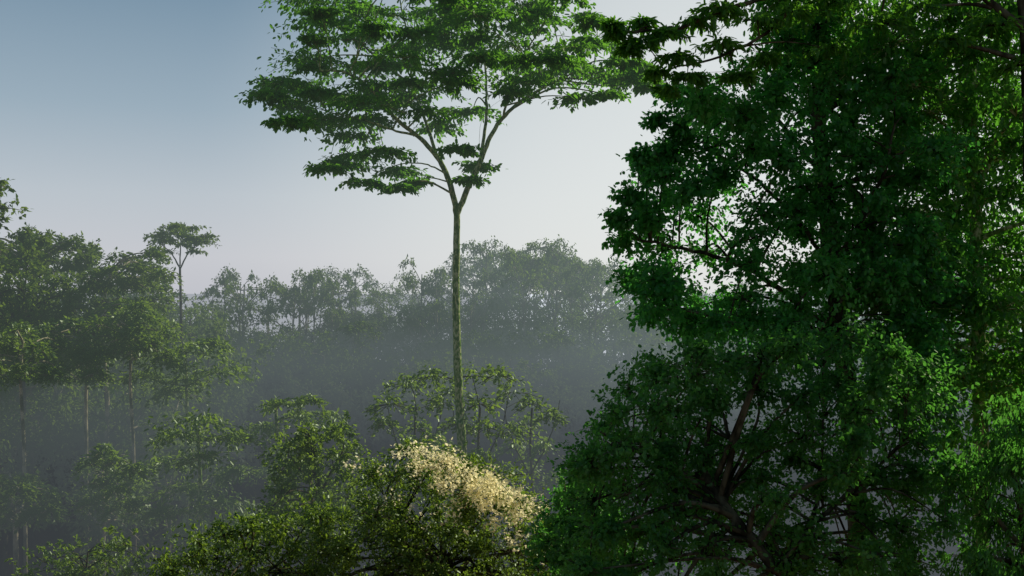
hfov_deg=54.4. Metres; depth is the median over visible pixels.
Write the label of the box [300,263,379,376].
umbrella tree
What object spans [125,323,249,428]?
slope tree
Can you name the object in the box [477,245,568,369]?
umbrella tree
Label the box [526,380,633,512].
forest tree
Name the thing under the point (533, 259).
umbrella tree
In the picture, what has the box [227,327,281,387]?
forest tree
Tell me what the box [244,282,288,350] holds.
ridge tree
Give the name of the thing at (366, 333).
forest tree
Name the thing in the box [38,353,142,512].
slope tree
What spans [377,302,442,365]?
ridge tree
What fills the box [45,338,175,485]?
slope tree
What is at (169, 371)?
slope tree
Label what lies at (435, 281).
ridge tree
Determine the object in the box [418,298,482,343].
ridge tree
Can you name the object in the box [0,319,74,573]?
slope tree
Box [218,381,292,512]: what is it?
forest tree
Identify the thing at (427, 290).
slope tree
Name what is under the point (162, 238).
umbrella tree
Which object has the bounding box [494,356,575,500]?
ridge tree
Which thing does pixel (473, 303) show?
ridge tree
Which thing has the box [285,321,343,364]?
ridge tree
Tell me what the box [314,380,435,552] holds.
forest tree
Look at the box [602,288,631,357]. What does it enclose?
ridge tree
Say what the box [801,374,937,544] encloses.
forest tree
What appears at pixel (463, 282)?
umbrella tree
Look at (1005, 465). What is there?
drooping shrub
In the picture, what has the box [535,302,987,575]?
leaning tree
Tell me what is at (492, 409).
young tree
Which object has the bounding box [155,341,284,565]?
slope tree
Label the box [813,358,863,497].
slope tree
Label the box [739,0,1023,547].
tall rainforest tree
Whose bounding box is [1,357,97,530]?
slope tree
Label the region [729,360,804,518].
forest tree
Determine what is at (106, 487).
slope tree
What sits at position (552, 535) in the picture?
leafy shrub
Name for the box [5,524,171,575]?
seedling tree
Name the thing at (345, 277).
slope tree
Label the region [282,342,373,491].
ridge tree
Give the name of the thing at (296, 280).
ridge tree
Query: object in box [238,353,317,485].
forest tree
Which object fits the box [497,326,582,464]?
forest tree
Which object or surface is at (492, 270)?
umbrella tree
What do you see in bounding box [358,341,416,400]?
forest tree
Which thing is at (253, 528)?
leafy shrub
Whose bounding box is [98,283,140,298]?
slope tree
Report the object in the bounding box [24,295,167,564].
slope tree
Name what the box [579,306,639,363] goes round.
forest tree
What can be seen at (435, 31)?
emergent tree
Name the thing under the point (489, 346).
forest tree
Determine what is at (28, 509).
slope tree
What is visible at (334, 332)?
ridge tree
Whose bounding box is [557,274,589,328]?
ridge tree
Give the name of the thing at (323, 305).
ridge tree
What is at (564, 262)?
umbrella tree
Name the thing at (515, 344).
forest tree
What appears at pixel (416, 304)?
ridge tree
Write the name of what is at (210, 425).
slope tree
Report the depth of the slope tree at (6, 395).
51.60 m
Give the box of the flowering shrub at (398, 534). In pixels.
[304,432,562,575]
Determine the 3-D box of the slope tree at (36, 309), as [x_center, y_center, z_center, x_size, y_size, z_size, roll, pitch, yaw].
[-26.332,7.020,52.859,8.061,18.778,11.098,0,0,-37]
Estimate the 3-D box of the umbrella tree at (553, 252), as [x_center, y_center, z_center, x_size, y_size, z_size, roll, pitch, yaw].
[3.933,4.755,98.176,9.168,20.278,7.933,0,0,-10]
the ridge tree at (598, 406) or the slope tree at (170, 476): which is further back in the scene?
the ridge tree at (598, 406)
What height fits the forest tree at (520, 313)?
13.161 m
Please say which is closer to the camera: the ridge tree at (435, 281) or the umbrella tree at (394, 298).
the ridge tree at (435, 281)
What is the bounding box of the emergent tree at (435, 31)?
[234,0,665,565]
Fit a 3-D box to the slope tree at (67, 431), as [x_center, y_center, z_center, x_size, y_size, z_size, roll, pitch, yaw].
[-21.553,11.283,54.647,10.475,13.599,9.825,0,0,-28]
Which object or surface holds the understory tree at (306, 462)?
on the ground
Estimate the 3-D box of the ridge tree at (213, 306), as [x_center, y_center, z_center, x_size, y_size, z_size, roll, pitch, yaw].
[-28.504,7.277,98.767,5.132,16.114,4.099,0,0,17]
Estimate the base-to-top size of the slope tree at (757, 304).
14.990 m
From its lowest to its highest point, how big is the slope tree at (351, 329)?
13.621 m
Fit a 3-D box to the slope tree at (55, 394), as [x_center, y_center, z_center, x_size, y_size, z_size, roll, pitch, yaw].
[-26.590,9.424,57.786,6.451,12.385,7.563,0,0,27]
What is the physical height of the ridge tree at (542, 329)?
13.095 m
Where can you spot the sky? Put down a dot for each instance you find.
(121, 120)
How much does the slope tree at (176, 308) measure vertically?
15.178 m
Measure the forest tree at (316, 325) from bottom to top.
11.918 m
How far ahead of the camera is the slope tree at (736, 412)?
74.30 m
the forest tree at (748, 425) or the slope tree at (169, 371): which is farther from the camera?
the forest tree at (748, 425)
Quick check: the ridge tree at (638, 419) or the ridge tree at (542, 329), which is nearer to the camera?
the ridge tree at (638, 419)
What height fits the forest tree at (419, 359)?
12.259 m
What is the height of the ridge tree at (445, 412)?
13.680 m
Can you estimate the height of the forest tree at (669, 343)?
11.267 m
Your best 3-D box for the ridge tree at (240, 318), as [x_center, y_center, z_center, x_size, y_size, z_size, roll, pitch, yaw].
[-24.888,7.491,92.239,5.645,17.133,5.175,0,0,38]
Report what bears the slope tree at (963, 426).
on the ground
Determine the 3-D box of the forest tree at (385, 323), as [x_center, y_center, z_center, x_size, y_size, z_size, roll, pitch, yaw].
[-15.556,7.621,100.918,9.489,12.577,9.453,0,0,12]
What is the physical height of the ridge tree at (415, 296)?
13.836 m
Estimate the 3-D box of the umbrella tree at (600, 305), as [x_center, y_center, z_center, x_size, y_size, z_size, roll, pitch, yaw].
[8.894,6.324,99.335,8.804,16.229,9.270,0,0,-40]
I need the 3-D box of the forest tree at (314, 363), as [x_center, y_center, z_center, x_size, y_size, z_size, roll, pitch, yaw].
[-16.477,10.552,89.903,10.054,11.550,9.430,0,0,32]
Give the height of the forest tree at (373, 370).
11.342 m
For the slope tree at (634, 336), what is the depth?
89.33 m
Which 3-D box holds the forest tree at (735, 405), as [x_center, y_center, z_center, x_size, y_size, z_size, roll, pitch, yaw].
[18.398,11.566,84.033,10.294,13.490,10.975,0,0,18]
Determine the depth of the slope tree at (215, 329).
71.42 m
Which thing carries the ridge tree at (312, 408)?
on the ground
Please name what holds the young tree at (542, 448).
on the ground
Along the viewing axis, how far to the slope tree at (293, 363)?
86.06 m
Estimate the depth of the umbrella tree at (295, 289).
94.13 m
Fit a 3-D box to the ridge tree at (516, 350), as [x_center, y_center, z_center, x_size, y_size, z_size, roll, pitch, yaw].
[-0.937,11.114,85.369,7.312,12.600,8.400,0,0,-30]
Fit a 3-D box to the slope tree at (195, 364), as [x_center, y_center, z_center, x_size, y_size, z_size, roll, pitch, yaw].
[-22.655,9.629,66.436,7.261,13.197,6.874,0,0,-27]
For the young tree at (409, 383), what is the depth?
34.31 m
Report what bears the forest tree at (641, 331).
on the ground
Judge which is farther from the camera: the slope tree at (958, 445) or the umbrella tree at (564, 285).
the umbrella tree at (564, 285)
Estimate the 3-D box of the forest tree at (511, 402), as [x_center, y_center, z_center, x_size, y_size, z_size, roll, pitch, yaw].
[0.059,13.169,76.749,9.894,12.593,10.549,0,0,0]
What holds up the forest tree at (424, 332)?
on the ground
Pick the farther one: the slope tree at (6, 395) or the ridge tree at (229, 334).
the ridge tree at (229, 334)
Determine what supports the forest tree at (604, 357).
on the ground
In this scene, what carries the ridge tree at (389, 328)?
on the ground
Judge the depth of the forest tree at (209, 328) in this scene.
102.69 m
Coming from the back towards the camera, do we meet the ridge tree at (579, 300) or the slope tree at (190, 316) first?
the ridge tree at (579, 300)
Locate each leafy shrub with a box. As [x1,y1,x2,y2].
[138,486,354,575]
[514,458,667,575]
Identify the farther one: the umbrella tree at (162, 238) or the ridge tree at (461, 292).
the ridge tree at (461, 292)
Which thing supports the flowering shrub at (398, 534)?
on the ground
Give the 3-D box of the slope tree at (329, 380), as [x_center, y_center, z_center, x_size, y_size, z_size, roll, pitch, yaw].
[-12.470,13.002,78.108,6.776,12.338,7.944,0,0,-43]
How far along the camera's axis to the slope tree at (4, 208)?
43.99 m
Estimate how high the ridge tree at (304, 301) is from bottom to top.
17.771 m
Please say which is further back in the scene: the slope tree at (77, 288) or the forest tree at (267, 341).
the forest tree at (267, 341)
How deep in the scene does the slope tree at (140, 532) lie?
48.30 m
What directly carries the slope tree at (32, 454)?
on the ground
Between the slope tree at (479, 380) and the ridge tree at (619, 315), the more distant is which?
the ridge tree at (619, 315)
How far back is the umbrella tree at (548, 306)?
100.62 m
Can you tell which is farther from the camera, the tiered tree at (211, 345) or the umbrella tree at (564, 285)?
the umbrella tree at (564, 285)
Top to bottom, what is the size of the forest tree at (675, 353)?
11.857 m
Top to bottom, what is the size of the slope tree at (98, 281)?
20.787 m
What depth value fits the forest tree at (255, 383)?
85.70 m
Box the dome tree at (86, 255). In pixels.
[0,222,104,533]
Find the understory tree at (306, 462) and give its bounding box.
[251,411,380,565]
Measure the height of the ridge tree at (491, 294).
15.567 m
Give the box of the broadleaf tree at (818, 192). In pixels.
[598,2,999,570]
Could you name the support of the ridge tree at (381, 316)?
on the ground
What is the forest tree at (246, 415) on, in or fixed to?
on the ground
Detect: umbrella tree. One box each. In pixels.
[143,222,221,352]
[193,263,289,344]
[239,280,354,342]
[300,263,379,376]
[343,282,424,333]
[441,235,522,331]
[447,255,513,302]
[465,248,545,317]
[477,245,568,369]
[484,265,561,316]
[489,244,570,309]
[503,259,588,382]
[508,234,597,392]
[526,246,618,348]
[527,258,600,330]
[540,257,647,349]
[546,258,620,294]
[560,270,638,366]
[774,285,827,315]
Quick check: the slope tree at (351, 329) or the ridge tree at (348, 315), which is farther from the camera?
the ridge tree at (348, 315)
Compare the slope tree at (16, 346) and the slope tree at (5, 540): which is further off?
the slope tree at (5, 540)
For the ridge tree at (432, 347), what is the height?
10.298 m
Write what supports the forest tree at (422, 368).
on the ground
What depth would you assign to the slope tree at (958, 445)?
76.33 m
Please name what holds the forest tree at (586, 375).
on the ground
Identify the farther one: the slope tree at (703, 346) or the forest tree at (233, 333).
the forest tree at (233, 333)
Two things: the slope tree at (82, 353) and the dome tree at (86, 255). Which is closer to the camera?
the slope tree at (82, 353)
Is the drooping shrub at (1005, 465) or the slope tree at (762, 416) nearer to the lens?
the drooping shrub at (1005, 465)
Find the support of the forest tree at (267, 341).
on the ground
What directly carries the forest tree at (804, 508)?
on the ground
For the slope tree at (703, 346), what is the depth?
86.57 m
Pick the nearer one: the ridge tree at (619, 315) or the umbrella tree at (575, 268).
the umbrella tree at (575, 268)
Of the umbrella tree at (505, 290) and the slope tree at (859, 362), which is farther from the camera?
the umbrella tree at (505, 290)
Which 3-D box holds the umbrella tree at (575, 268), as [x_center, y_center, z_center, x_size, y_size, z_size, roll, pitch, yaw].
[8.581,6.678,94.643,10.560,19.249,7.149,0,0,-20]
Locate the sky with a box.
[0,0,1023,293]
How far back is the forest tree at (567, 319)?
108.17 m
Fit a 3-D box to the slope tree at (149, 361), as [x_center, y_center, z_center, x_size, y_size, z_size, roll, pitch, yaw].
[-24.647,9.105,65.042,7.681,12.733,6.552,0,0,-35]
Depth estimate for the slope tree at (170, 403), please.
54.49 m
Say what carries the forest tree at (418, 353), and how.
on the ground
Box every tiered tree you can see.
[112,335,262,575]
[127,407,274,575]
[244,392,349,575]
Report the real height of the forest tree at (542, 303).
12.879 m
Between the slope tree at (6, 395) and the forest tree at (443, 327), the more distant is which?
the forest tree at (443, 327)
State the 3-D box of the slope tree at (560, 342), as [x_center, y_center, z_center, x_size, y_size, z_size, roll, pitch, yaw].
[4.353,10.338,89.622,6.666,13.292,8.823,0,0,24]
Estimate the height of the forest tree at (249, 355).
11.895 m
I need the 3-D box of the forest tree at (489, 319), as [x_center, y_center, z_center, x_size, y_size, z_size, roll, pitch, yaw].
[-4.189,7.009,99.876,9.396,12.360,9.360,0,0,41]
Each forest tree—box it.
[186,317,229,341]
[212,384,262,478]
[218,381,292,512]
[227,325,264,345]
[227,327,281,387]
[227,356,271,434]
[237,331,303,418]
[238,333,313,420]
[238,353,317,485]
[254,318,337,380]
[257,324,357,447]
[295,340,374,446]
[297,360,399,493]
[311,305,408,392]
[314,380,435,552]
[336,355,424,461]
[347,309,400,387]
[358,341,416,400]
[360,350,465,462]
[369,350,497,495]
[371,382,503,520]
[373,340,452,442]
[376,301,476,370]
[390,298,469,375]
[426,327,526,445]
[427,299,515,363]
[442,289,521,389]
[445,330,533,453]
[456,380,566,532]
[461,282,536,339]
[462,290,558,377]
[466,326,543,439]
[490,384,612,531]
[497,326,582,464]
[518,349,610,476]
[525,292,595,401]
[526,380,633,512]
[532,293,611,368]
[543,303,628,386]
[561,343,628,444]
[565,360,670,507]
[567,337,659,418]
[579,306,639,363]
[590,347,707,515]
[603,300,671,371]
[616,332,682,372]
[629,349,703,410]
[660,337,732,417]
[675,375,790,547]
[680,352,769,468]
[715,393,836,559]
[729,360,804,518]
[731,381,873,531]
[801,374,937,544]
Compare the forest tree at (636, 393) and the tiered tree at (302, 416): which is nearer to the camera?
the tiered tree at (302, 416)
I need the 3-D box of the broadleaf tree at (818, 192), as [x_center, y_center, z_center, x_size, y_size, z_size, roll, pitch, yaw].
[5.102,3.816,17.573,7.300,17.723,5.253,0,0,0]
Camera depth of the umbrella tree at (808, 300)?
99.77 m
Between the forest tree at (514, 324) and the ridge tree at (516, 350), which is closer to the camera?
the ridge tree at (516, 350)
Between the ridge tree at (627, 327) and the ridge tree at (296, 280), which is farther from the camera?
the ridge tree at (627, 327)
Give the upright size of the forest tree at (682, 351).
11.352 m
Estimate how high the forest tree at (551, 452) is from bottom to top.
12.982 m
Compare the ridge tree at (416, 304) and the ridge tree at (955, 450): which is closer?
the ridge tree at (955, 450)
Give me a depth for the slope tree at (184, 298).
73.66 m
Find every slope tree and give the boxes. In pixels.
[0,178,31,234]
[0,243,96,575]
[0,301,82,428]
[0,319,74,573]
[0,355,79,575]
[0,365,82,548]
[0,368,110,570]
[0,470,72,575]
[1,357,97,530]
[2,312,109,472]
[3,384,118,539]
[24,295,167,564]
[26,371,209,574]
[28,435,206,575]
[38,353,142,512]
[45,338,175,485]
[59,276,89,317]
[60,438,269,575]
[65,443,166,575]
[66,375,212,565]
[74,244,183,563]
[75,299,194,575]
[78,348,229,560]
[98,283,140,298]
[106,335,176,431]
[109,367,262,564]
[109,382,246,571]
[124,288,189,330]
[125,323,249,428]
[126,332,222,400]
[146,289,237,365]
[148,295,275,444]
[152,352,272,574]
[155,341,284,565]
[168,300,275,445]
[256,351,345,439]
[273,266,352,373]
[307,375,407,507]
[312,318,395,408]
[323,264,389,386]
[364,379,453,530]
[384,253,451,361]
[442,346,517,449]
[521,330,582,428]
[605,332,668,381]
[634,375,739,552]
[668,340,731,375]
[689,388,790,574]
[734,277,789,351]
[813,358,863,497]
[931,390,994,531]
[932,363,988,457]
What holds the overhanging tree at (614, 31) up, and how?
on the ground
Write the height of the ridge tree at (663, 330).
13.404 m
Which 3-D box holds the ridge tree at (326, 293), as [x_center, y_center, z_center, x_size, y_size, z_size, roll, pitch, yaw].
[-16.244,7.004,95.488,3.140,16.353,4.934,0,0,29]
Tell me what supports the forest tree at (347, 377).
on the ground
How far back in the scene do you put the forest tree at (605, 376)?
82.42 m
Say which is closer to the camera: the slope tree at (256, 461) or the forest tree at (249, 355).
the slope tree at (256, 461)
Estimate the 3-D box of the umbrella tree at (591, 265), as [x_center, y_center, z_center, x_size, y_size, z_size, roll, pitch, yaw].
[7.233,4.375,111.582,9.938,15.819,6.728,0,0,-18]
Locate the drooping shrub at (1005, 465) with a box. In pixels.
[913,387,1023,575]
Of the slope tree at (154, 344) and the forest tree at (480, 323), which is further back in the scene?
the forest tree at (480, 323)
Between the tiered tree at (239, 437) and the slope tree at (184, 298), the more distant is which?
the slope tree at (184, 298)
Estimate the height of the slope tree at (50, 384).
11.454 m
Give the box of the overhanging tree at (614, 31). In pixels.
[598,0,1023,182]
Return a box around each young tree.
[362,364,454,524]
[425,358,550,572]
[485,401,569,575]
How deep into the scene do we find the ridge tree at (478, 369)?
82.34 m
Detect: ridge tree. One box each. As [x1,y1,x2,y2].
[198,321,248,348]
[199,292,234,334]
[202,281,255,338]
[220,277,281,352]
[233,375,317,469]
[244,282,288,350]
[259,375,362,498]
[274,273,319,358]
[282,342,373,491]
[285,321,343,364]
[287,267,324,351]
[308,316,366,355]
[318,276,366,364]
[319,282,339,327]
[333,293,361,338]
[361,283,403,350]
[362,308,409,364]
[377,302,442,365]
[392,272,430,361]
[399,265,451,342]
[411,333,471,383]
[414,269,461,310]
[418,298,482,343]
[419,355,499,490]
[427,376,528,530]
[433,276,466,337]
[460,267,500,358]
[469,274,512,331]
[470,343,548,437]
[493,294,574,360]
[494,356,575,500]
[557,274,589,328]
[561,351,627,430]
[561,371,647,464]
[574,290,636,354]
[587,391,694,559]
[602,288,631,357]
[610,305,655,358]
[651,299,681,350]
[788,395,900,569]
[871,389,988,565]
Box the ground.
[0,294,1023,575]
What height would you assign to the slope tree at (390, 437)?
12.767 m
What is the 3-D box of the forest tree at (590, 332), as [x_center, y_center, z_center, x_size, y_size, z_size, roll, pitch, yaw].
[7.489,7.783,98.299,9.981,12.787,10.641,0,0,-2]
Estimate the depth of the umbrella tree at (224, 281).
106.29 m
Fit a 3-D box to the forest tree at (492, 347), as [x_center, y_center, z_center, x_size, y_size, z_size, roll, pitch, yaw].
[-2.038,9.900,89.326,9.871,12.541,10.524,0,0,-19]
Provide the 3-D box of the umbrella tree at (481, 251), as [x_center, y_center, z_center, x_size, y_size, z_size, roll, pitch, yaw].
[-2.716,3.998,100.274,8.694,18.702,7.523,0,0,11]
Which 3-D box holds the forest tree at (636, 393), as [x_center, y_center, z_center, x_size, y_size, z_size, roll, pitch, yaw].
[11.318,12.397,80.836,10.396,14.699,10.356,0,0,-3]
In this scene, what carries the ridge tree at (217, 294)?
on the ground
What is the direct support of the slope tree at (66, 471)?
on the ground
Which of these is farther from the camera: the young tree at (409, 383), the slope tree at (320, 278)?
the slope tree at (320, 278)
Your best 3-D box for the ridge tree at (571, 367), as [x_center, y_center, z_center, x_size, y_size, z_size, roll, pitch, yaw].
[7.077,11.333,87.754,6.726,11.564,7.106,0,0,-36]
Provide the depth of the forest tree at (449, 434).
78.45 m
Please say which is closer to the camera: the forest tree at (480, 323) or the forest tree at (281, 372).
the forest tree at (281, 372)
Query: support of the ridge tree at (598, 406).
on the ground
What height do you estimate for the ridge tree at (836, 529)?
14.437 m
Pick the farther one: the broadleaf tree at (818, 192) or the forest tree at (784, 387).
the forest tree at (784, 387)
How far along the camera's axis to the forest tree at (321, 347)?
87.35 m
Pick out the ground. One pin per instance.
(48, 536)
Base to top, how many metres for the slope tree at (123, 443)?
14.850 m
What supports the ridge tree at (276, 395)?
on the ground
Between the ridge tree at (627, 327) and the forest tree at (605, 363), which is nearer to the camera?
the forest tree at (605, 363)

